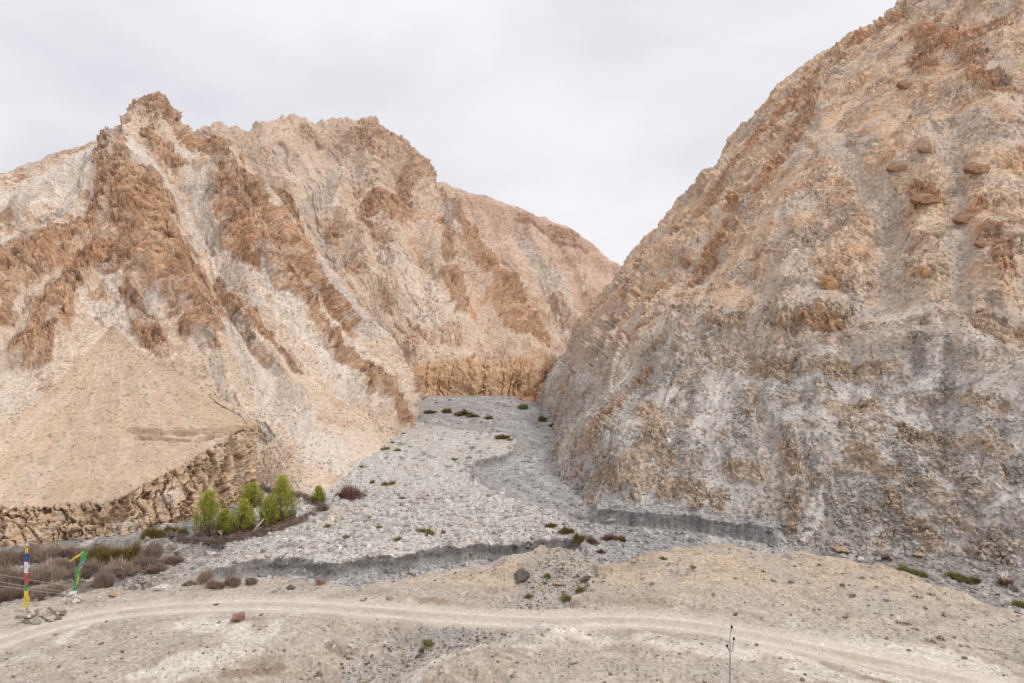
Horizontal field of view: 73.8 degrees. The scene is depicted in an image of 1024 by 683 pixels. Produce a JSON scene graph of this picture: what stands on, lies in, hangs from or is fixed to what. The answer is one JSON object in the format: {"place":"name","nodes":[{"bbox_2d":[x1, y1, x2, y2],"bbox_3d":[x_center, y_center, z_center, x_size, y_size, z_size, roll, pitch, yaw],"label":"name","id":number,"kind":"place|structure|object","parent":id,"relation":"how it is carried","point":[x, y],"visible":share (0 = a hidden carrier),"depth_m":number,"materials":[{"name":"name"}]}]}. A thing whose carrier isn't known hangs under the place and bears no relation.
{"place":"outdoors","nodes":[
{"label":"outdoors","id":0,"kind":"place"},
{"bbox_2d":[0,326,259,546],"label":"sandy bluff","id":1,"kind":"structure","parent":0,"point":[37,442],"depth_m":79.63,"materials":[{"name":"sand"}]},
{"bbox_2d":[0,326,260,546],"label":"scree","id":2,"kind":"structure","parent":1,"relation":"on","point":[52,533],"depth_m":79.27,"materials":[{"name":"stone"}]},
{"bbox_2d":[0,91,427,495],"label":"mountain","id":3,"kind":"structure","parent":0,"point":[139,293],"depth_m":126.57,"materials":[{"name":"stone"}]},
{"bbox_2d":[0,96,425,494],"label":"scree","id":4,"kind":"structure","parent":3,"relation":"on","point":[299,470],"depth_m":115.82,"materials":[{"name":"stone"}]},
{"bbox_2d":[156,422,580,579],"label":"gravel terrace","id":5,"kind":"structure","parent":0,"point":[449,445],"depth_m":73.83,"materials":[{"name":"gravel"}]},
{"bbox_2d":[197,565,213,581],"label":"bare bush","id":6,"kind":"object","parent":5,"relation":"on","point":[205,575],"visible":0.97,"depth_m":56.19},
{"bbox_2d":[163,507,320,546],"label":"brush fence","id":7,"kind":"object","parent":5,"relation":"on","point":[249,534],"visible":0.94,"depth_m":66.53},
{"bbox_2d":[228,498,257,535],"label":"willow tree","id":8,"kind":"object","parent":5,"relation":"on","point":[242,522],"visible":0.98,"depth_m":66.33,"materials":[{"name":"green plant"}]},
{"bbox_2d":[233,481,265,508],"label":"willow tree","id":9,"kind":"object","parent":5,"relation":"on","point":[252,493],"visible":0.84,"depth_m":77.08,"materials":[{"name":"green plant"}]},
{"bbox_2d":[251,518,264,531],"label":"log","id":10,"kind":"object","parent":5,"relation":"on","point":[257,526],"visible":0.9,"depth_m":66.61,"materials":[{"name":"wood"}]},
{"bbox_2d":[256,495,281,528],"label":"willow tree","id":11,"kind":"object","parent":5,"relation":"on","point":[266,514],"visible":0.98,"depth_m":67.48,"materials":[{"name":"green plant"}]},
{"bbox_2d":[266,474,302,524],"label":"willow tree","id":12,"kind":"object","parent":5,"relation":"on","point":[286,498],"visible":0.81,"depth_m":68.85,"materials":[{"name":"green plant"}]},
{"bbox_2d":[259,481,332,511],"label":"brush fence","id":13,"kind":"object","parent":5,"relation":"on","point":[323,506],"visible":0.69,"depth_m":77.42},
{"bbox_2d":[310,484,325,502],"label":"willow tree","id":14,"kind":"object","parent":5,"relation":"on","point":[319,494],"visible":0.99,"depth_m":76.21,"materials":[{"name":"green plant"}]},
{"bbox_2d":[334,480,367,499],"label":"bare bush","id":15,"kind":"object","parent":5,"relation":"on","point":[349,492],"visible":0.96,"depth_m":77.42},
{"bbox_2d":[416,527,432,532],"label":"grass tuft","id":16,"kind":"object","parent":5,"relation":"on","point":[424,529],"visible":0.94,"depth_m":65.18,"materials":[{"name":"green plant"}]},
{"bbox_2d":[495,434,510,438],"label":"shrub","id":17,"kind":"object","parent":5,"relation":"on","point":[502,436],"visible":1,"depth_m":115.47,"materials":[{"name":"green plant"}]},
{"bbox_2d":[545,522,557,527],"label":"shrub","id":18,"kind":"object","parent":5,"relation":"on","point":[550,525],"visible":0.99,"depth_m":66.56,"materials":[{"name":"green plant"}]},
{"bbox_2d":[558,526,574,533],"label":"shrub","id":19,"kind":"object","parent":5,"relation":"on","point":[565,530],"visible":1,"depth_m":64.93,"materials":[{"name":"green plant"}]},
{"bbox_2d":[571,531,585,543],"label":"shrub","id":20,"kind":"object","parent":5,"relation":"on","point":[578,538],"visible":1,"depth_m":63.53,"materials":[{"name":"green plant"}]},
{"bbox_2d":[196,113,564,396],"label":"mountain","id":21,"kind":"structure","parent":0,"point":[388,230],"depth_m":260.43,"materials":[{"name":"stone"}]},
{"bbox_2d":[0,0,896,265],"label":"sky","id":22,"kind":"structure","parent":0,"point":[592,118],"materials":[{"name":"white"}]},
{"bbox_2d":[0,543,1023,682],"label":"ground","id":23,"kind":"structure","parent":0,"point":[684,591],"depth_m":46.34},
{"bbox_2d":[24,546,29,611],"bbox_3d":[-36.023,17.815,50.660,0.383,5.279,0.146,0,0,7],"label":"flag pole","id":24,"kind":"object","parent":23,"relation":"on","point":[26,581],"visible":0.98,"depth_m":50.64,"materials":[{"name":"multicoloured fabric"}]},
{"bbox_2d":[15,607,66,624],"bbox_3d":[-34.269,19.889,49.545,3.256,1.087,2.375,0,0,0],"label":"stone pile","id":25,"kind":"object","parent":23,"relation":"on","point":[40,615],"visible":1,"depth_m":49.13,"materials":[{"name":"stone"}]},
{"bbox_2d":[61,591,84,603],"bbox_3d":[-34.113,19.960,52.943,1.698,1.200,1.318,0,0,0],"label":"stone pile","id":26,"kind":"object","parent":23,"relation":"on","point":[72,597],"visible":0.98,"depth_m":52.72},
{"bbox_2d":[70,549,88,590],"bbox_3d":[-34.239,18.344,53.963,1.603,4.216,0.225,0,0,0],"label":"flag pole","id":27,"kind":"object","parent":23,"relation":"on","point":[83,558],"visible":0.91,"depth_m":53.97,"materials":[{"name":"green fabric"}]},
{"bbox_2d":[0,574,73,586],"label":"cable","id":28,"kind":"object","parent":27,"relation":"attached to","point":[39,581],"visible":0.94,"depth_m":53.44,"materials":[{"name":"metal"}]},
{"bbox_2d":[108,590,121,596],"bbox_3d":[-31.330,19.958,53.801,0.829,0.368,1.082,0,0,12],"label":"boulder","id":29,"kind":"object","parent":23,"relation":"on","point":[116,593],"visible":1,"depth_m":53.74,"materials":[{"name":"stone"}]},
{"bbox_2d":[121,576,158,590],"bbox_3d":[-30.670,19.884,56.251,2.982,1.192,2.267,0,0,0],"label":"stone pile","id":30,"kind":"object","parent":23,"relation":"on","point":[134,585],"visible":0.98,"depth_m":55.84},
{"bbox_2d":[152,583,172,590],"bbox_3d":[-27.856,19.794,54.739,0.668,0.630,1.735,0,0,33],"label":"boulder","id":31,"kind":"object","parent":23,"relation":"on","point":[164,587],"visible":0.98,"depth_m":54.57,"materials":[{"name":"stone"}]},
{"bbox_2d":[182,581,196,585],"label":"boulder","id":32,"kind":"object","parent":23,"relation":"on","point":[188,583],"visible":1,"depth_m":55.82,"materials":[{"name":"stone"}]},
{"bbox_2d":[205,576,225,589],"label":"bare bush","id":33,"kind":"object","parent":23,"relation":"on","point":[214,584],"visible":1,"depth_m":55.03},
{"bbox_2d":[223,571,241,587],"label":"bare bush","id":34,"kind":"object","parent":23,"relation":"on","point":[231,581],"visible":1,"depth_m":55.19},
{"bbox_2d":[230,612,244,622],"bbox_3d":[-19.052,19.317,47.445,0.934,0.746,1.238,0,0,-16],"label":"boulder","id":35,"kind":"object","parent":23,"relation":"on","point":[238,617],"visible":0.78,"depth_m":47.40,"materials":[{"name":"stone"}]},
{"bbox_2d":[245,576,258,585],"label":"bare bush","id":36,"kind":"object","parent":23,"relation":"on","point":[251,581],"visible":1,"depth_m":55.53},
{"bbox_2d":[315,579,326,585],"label":"boulder","id":37,"kind":"object","parent":23,"relation":"on","point":[320,582],"visible":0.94,"depth_m":55.24,"materials":[{"name":"stone"}]},
{"bbox_2d":[347,643,358,648],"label":"boulder","id":38,"kind":"object","parent":23,"relation":"on","point":[352,645],"visible":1,"depth_m":44.86,"materials":[{"name":"stone"}]},
{"bbox_2d":[422,638,433,647],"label":"grass tuft","id":39,"kind":"object","parent":23,"relation":"on","point":[429,643],"visible":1,"depth_m":46.13,"materials":[{"name":"green plant"}]},
{"bbox_2d":[1,543,1023,682],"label":"pebbles","id":40,"kind":"object","parent":23,"relation":"on","point":[24,672],"visible":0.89,"depth_m":45.87,"materials":[{"name":"stone"}]},
{"bbox_2d":[514,569,529,581],"bbox_3d":[0.749,18.886,55.120,1.220,0.670,1.725,0,0,-16],"label":"boulder","id":41,"kind":"object","parent":23,"relation":"on","point":[521,575],"visible":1,"depth_m":54.85,"materials":[{"name":"stone"}]},
{"bbox_2d":[544,572,551,578],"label":"grass tuft","id":42,"kind":"object","parent":23,"relation":"on","point":[546,575],"visible":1,"depth_m":55.68,"materials":[{"name":"green plant"}]},
{"bbox_2d":[561,593,571,602],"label":"grass tuft","id":43,"kind":"object","parent":23,"relation":"on","point":[564,597],"visible":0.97,"depth_m":52.81,"materials":[{"name":"green plant"}]},
{"bbox_2d":[575,585,584,592],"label":"grass tuft","id":44,"kind":"object","parent":23,"relation":"on","point":[579,589],"visible":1,"depth_m":54.11,"materials":[{"name":"green plant"}]},
{"bbox_2d":[579,575,590,582],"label":"boulder","id":45,"kind":"object","parent":23,"relation":"on","point":[585,578],"visible":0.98,"depth_m":55.79,"materials":[{"name":"stone"}]},
{"bbox_2d":[726,625,734,682],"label":"dry plant stalk","id":46,"kind":"object","parent":23,"relation":"on","point":[731,626],"visible":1,"depth_m":34.98,"materials":[{"name":"plant"}]},
{"bbox_2d":[0,395,1023,614],"bbox_3d":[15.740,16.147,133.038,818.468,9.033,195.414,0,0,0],"label":"riverbed","id":47,"kind":"structure","parent":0,"point":[745,534],"depth_m":69.31,"materials":[{"name":"gravel"}]},
{"bbox_2d":[0,546,23,567],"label":"bare bush","id":48,"kind":"object","parent":47,"relation":"on","point":[7,555],"visible":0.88,"depth_m":61.32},
{"bbox_2d":[0,581,23,601],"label":"bare bush","id":49,"kind":"object","parent":47,"relation":"on","point":[4,593],"visible":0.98,"depth_m":53.81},
{"bbox_2d":[0,557,31,588],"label":"bare bush","id":50,"kind":"object","parent":47,"relation":"on","point":[8,571],"visible":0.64,"depth_m":56.64,"materials":[{"name":"plant"}]},
{"bbox_2d":[7,583,43,599],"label":"bare bush","id":51,"kind":"object","parent":47,"relation":"on","point":[21,596],"visible":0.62,"depth_m":54.47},
{"bbox_2d":[13,539,44,564],"bbox_3d":[-44.675,19.230,63.015,2.362,2.108,3.933,0,0,-9],"label":"bare bush","id":52,"kind":"object","parent":47,"relation":"on","point":[21,555],"visible":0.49,"depth_m":62.64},
{"bbox_2d":[12,554,68,585],"bbox_3d":[-39.828,19.113,57.744,4.630,2.713,2.934,0,0,-32],"label":"bare bush","id":53,"kind":"object","parent":47,"relation":"on","point":[43,573],"visible":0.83,"depth_m":57.47,"materials":[{"name":"plant"}]},
{"bbox_2d":[31,540,64,561],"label":"bare bush","id":54,"kind":"object","parent":47,"relation":"on","point":[44,553],"visible":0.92,"depth_m":62.85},
{"bbox_2d":[30,577,66,599],"bbox_3d":[-37.282,19.604,54.884,1.956,1.906,3.087,0,0,17],"label":"bare bush","id":55,"kind":"object","parent":47,"relation":"on","point":[37,594],"visible":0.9,"depth_m":54.53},
{"bbox_2d":[39,554,77,571],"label":"bare bush","id":56,"kind":"object","parent":47,"relation":"on","point":[69,564],"visible":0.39,"depth_m":59.96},
{"bbox_2d":[57,543,82,558],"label":"bare bush","id":57,"kind":"object","parent":47,"relation":"on","point":[66,551],"visible":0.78,"depth_m":63.62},
{"bbox_2d":[65,556,107,579],"bbox_3d":[-36.744,19.351,59.045,2.440,1.910,4.261,0,0,16],"label":"bare bush","id":58,"kind":"object","parent":47,"relation":"on","point":[90,568],"visible":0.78,"depth_m":58.80,"materials":[{"name":"plant"}]},
{"bbox_2d":[71,543,107,555],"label":"bare bush","id":59,"kind":"object","parent":47,"relation":"on","point":[92,548],"visible":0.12,"depth_m":63.83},
{"bbox_2d":[72,541,116,564],"bbox_3d":[-37.673,18.856,62.038,4.388,2.773,2.687,0,0,-26],"label":"bush","id":60,"kind":"object","parent":47,"relation":"on","point":[93,553],"visible":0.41,"depth_m":61.58,"materials":[{"name":"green plant"}]},
{"bbox_2d":[91,562,118,588],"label":"bare bush","id":61,"kind":"object","parent":47,"relation":"on","point":[105,579],"visible":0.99,"depth_m":56.29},
{"bbox_2d":[91,545,129,565],"bbox_3d":[-36.418,19.286,62.299,2.993,1.918,4.063,0,0,30],"label":"bush","id":62,"kind":"object","parent":47,"relation":"on","point":[118,553],"visible":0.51,"depth_m":61.74,"materials":[{"name":"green plant"}]},
{"bbox_2d":[103,555,143,575],"bbox_3d":[-34.028,19.321,59.556,4.116,1.652,2.608,0,0,23],"label":"bare bush","id":63,"kind":"object","parent":47,"relation":"on","point":[121,567],"visible":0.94,"depth_m":59.15,"materials":[{"name":"plant"}]},
{"bbox_2d":[118,538,144,561],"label":"bush","id":64,"kind":"object","parent":47,"relation":"on","point":[134,550],"visible":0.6,"depth_m":62.67,"materials":[{"name":"green plant"}]},
{"bbox_2d":[128,551,161,570],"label":"bare bush","id":65,"kind":"object","parent":47,"relation":"on","point":[145,563],"visible":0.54,"depth_m":60.66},
{"bbox_2d":[136,535,166,560],"bbox_3d":[-33.469,19.058,63.242,2.531,2.250,4.214,0,0,-12],"label":"bare bush","id":66,"kind":"object","parent":47,"relation":"on","point":[151,548],"visible":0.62,"depth_m":63.02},
{"bbox_2d":[140,525,166,539],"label":"bush","id":67,"kind":"object","parent":47,"relation":"on","point":[151,532],"visible":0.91,"depth_m":68.69,"materials":[{"name":"green plant"}]},
{"bbox_2d":[144,560,172,573],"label":"bare bush","id":68,"kind":"object","parent":47,"relation":"on","point":[157,568],"visible":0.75,"depth_m":59.26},
{"bbox_2d":[161,523,179,532],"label":"bush","id":69,"kind":"object","parent":47,"relation":"on","point":[169,528],"visible":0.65,"depth_m":70.68,"materials":[{"name":"green plant"}]},
{"bbox_2d":[159,553,183,564],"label":"bare bush","id":70,"kind":"object","parent":47,"relation":"on","point":[173,560],"visible":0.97,"depth_m":61.55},
{"bbox_2d":[176,525,188,535],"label":"bush","id":71,"kind":"object","parent":47,"relation":"on","point":[182,532],"visible":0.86,"depth_m":69.90,"materials":[{"name":"green plant"}]},
{"bbox_2d":[185,489,225,538],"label":"willow tree","id":72,"kind":"object","parent":47,"relation":"on","point":[208,499],"visible":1,"depth_m":68.80,"materials":[{"name":"green plant"}]},
{"bbox_2d":[213,508,234,536],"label":"willow tree","id":73,"kind":"object","parent":47,"relation":"on","point":[224,526],"visible":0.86,"depth_m":68.97,"materials":[{"name":"green plant"}]},
{"bbox_2d":[423,409,436,413],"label":"shrub","id":74,"kind":"object","parent":47,"relation":"on","point":[429,411],"visible":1,"depth_m":148.46,"materials":[{"name":"green plant"}]},
{"bbox_2d":[441,407,452,412],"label":"shrub","id":75,"kind":"object","parent":47,"relation":"on","point":[449,410],"visible":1,"depth_m":148.25,"materials":[{"name":"green plant"}]},
{"bbox_2d":[453,408,473,415],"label":"shrub","id":76,"kind":"object","parent":47,"relation":"on","point":[461,413],"visible":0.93,"depth_m":144.58,"materials":[{"name":"green plant"}]},
{"bbox_2d":[466,413,479,416],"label":"shrub","id":77,"kind":"object","parent":47,"relation":"on","point":[472,415],"visible":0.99,"depth_m":142.66,"materials":[{"name":"green plant"}]},
{"bbox_2d":[0,395,1023,615],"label":"river stones","id":78,"kind":"object","parent":47,"relation":"on","point":[941,567],"visible":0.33,"depth_m":66.52,"materials":[{"name":"gravel"}]},
{"bbox_2d":[517,403,527,408],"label":"shrub","id":79,"kind":"object","parent":47,"relation":"on","point":[523,406],"visible":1,"depth_m":154.53,"materials":[{"name":"green plant"}]},
{"bbox_2d":[539,415,547,420],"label":"shrub","id":80,"kind":"object","parent":47,"relation":"on","point":[542,418],"visible":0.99,"depth_m":141.23,"materials":[{"name":"green plant"}]},
{"bbox_2d":[586,536,599,545],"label":"shrub","id":81,"kind":"object","parent":47,"relation":"on","point":[591,541],"visible":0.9,"depth_m":67.39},
{"bbox_2d":[600,532,615,540],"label":"shrub","id":82,"kind":"object","parent":47,"relation":"on","point":[611,536],"visible":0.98,"depth_m":68.87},
{"bbox_2d":[615,533,625,541],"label":"shrub","id":83,"kind":"object","parent":47,"relation":"on","point":[621,538],"visible":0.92,"depth_m":68.23,"materials":[{"name":"green plant"}]},
{"bbox_2d":[830,546,849,553],"bbox_3d":[31.299,20.000,65.144,1.575,0.699,2.056,0,0,12],"label":"boulder","id":84,"kind":"object","parent":47,"relation":"on","point":[840,549],"visible":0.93,"depth_m":64.76,"materials":[{"name":"stone"}]},
{"bbox_2d":[857,555,865,562],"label":"boulder","id":85,"kind":"object","parent":47,"relation":"on","point":[861,559],"visible":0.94,"depth_m":62.68,"materials":[{"name":"stone"}]},
{"bbox_2d":[871,551,888,556],"bbox_3d":[34.373,19.888,63.731,1.598,0.750,0.963,0,0,-4],"label":"boulder","id":86,"kind":"object","parent":47,"relation":"on","point":[879,553],"visible":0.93,"depth_m":63.38,"materials":[{"name":"stone"}]},
{"bbox_2d":[883,554,892,560],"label":"shrub","id":87,"kind":"object","parent":47,"relation":"on","point":[887,557],"visible":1,"depth_m":62.74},
{"bbox_2d":[893,562,914,572],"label":"shrub","id":88,"kind":"object","parent":47,"relation":"on","point":[905,568],"visible":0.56,"depth_m":59.63,"materials":[{"name":"green plant"}]},
{"bbox_2d":[912,552,925,557],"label":"boulder","id":89,"kind":"object","parent":47,"relation":"on","point":[918,554],"visible":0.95,"depth_m":63.49,"materials":[{"name":"stone"}]},
{"bbox_2d":[910,567,928,577],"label":"shrub","id":90,"kind":"object","parent":47,"relation":"on","point":[920,573],"visible":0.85,"depth_m":58.86,"materials":[{"name":"green plant"}]},
{"bbox_2d":[927,560,944,564],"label":"boulder","id":91,"kind":"object","parent":47,"relation":"on","point":[939,562],"visible":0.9,"depth_m":61.86,"materials":[{"name":"stone"}]},
{"bbox_2d":[944,569,970,582],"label":"shrub","id":92,"kind":"object","parent":47,"relation":"on","point":[957,576],"visible":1,"depth_m":57.91,"materials":[{"name":"green plant"}]},
{"bbox_2d":[964,574,981,584],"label":"shrub","id":93,"kind":"object","parent":47,"relation":"on","point":[975,581],"visible":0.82,"depth_m":57.28,"materials":[{"name":"green plant"}]},
{"bbox_2d":[973,564,986,571],"bbox_3d":[41.532,20.179,60.508,0.771,0.600,1.278,0,0,-29],"label":"boulder","id":94,"kind":"object","parent":47,"relation":"on","point":[980,567],"visible":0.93,"depth_m":60.43,"materials":[{"name":"stone"}]},
{"bbox_2d":[997,570,1008,578],"bbox_3d":[42.130,20.140,58.667,0.780,0.735,2.024,0,0,41],"label":"boulder","id":95,"kind":"object","parent":47,"relation":"on","point":[1003,574],"visible":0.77,"depth_m":58.48,"materials":[{"name":"stone"}]},
{"bbox_2d":[994,576,1016,586],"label":"shrub","id":96,"kind":"object","parent":47,"relation":"on","point":[1001,582],"visible":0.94,"depth_m":57.06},
{"bbox_2d":[1008,587,1018,592],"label":"boulder","id":97,"kind":"object","parent":47,"relation":"on","point":[1014,589],"visible":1,"depth_m":55.21,"materials":[{"name":"stone"}]},
{"bbox_2d":[1005,599,1023,608],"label":"shrub","id":98,"kind":"object","parent":47,"relation":"on","point":[1018,603],"visible":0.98,"depth_m":52.45,"materials":[{"name":"green plant"}]},
{"bbox_2d":[0,595,1023,682],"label":"dirt road","id":99,"kind":"structure","parent":0,"point":[892,663],"depth_m":48.08,"materials":[{"name":"soil"}]},
{"bbox_2d":[508,383,542,402],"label":"rock spur","id":100,"kind":"structure","parent":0,"point":[531,395],"depth_m":173.75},
{"bbox_2d":[436,182,621,352],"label":"mountain","id":101,"kind":"structure","parent":0,"point":[567,273],"depth_m":399.64,"materials":[{"name":"stone"}]},
{"bbox_2d":[537,0,1023,566],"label":"mountain","id":102,"kind":"structure","parent":0,"point":[977,34],"depth_m":88.20,"materials":[{"name":"stone"}]},
{"bbox_2d":[538,0,1023,567],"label":"scree","id":103,"kind":"structure","parent":102,"relation":"on","point":[848,510],"depth_m":71.81,"materials":[{"name":"stone"}]},
{"bbox_2d":[818,276,838,289],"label":"boulder","id":104,"kind":"object","parent":102,"relation":"on","point":[828,282],"visible":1,"depth_m":86.36,"materials":[{"name":"stone"}]},
{"bbox_2d":[886,163,907,171],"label":"boulder","id":105,"kind":"object","parent":102,"relation":"on","point":[894,167],"visible":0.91,"depth_m":95.01,"materials":[{"name":"stone"}]},
{"bbox_2d":[896,80,911,88],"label":"boulder","id":106,"kind":"object","parent":102,"relation":"on","point":[903,84],"visible":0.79,"depth_m":111.39,"materials":[{"name":"stone"}]},
{"bbox_2d":[914,265,932,276],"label":"boulder","id":107,"kind":"object","parent":102,"relation":"on","point":[924,271],"visible":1,"depth_m":79.03,"materials":[{"name":"stone"}]},
{"bbox_2d":[917,146,936,153],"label":"boulder","id":108,"kind":"object","parent":102,"relation":"on","point":[923,149],"visible":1,"depth_m":93.20,"materials":[{"name":"stone"}]},
{"bbox_2d":[909,192,947,204],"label":"boulder","id":109,"kind":"object","parent":102,"relation":"on","point":[919,198],"visible":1,"depth_m":87.69,"materials":[{"name":"stone"}]},
{"bbox_2d":[952,212,976,223],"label":"boulder","id":110,"kind":"object","parent":102,"relation":"on","point":[962,218],"visible":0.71,"depth_m":83.35,"materials":[{"name":"stone"}]},
{"bbox_2d":[962,162,990,173],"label":"boulder","id":111,"kind":"object","parent":102,"relation":"on","point":[973,168],"visible":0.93,"depth_m":87.14,"materials":[{"name":"stone"}]},
{"bbox_2d":[973,240,988,247],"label":"boulder","id":112,"kind":"object","parent":102,"relation":"on","point":[980,244],"visible":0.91,"depth_m":79.05,"materials":[{"name":"stone"}]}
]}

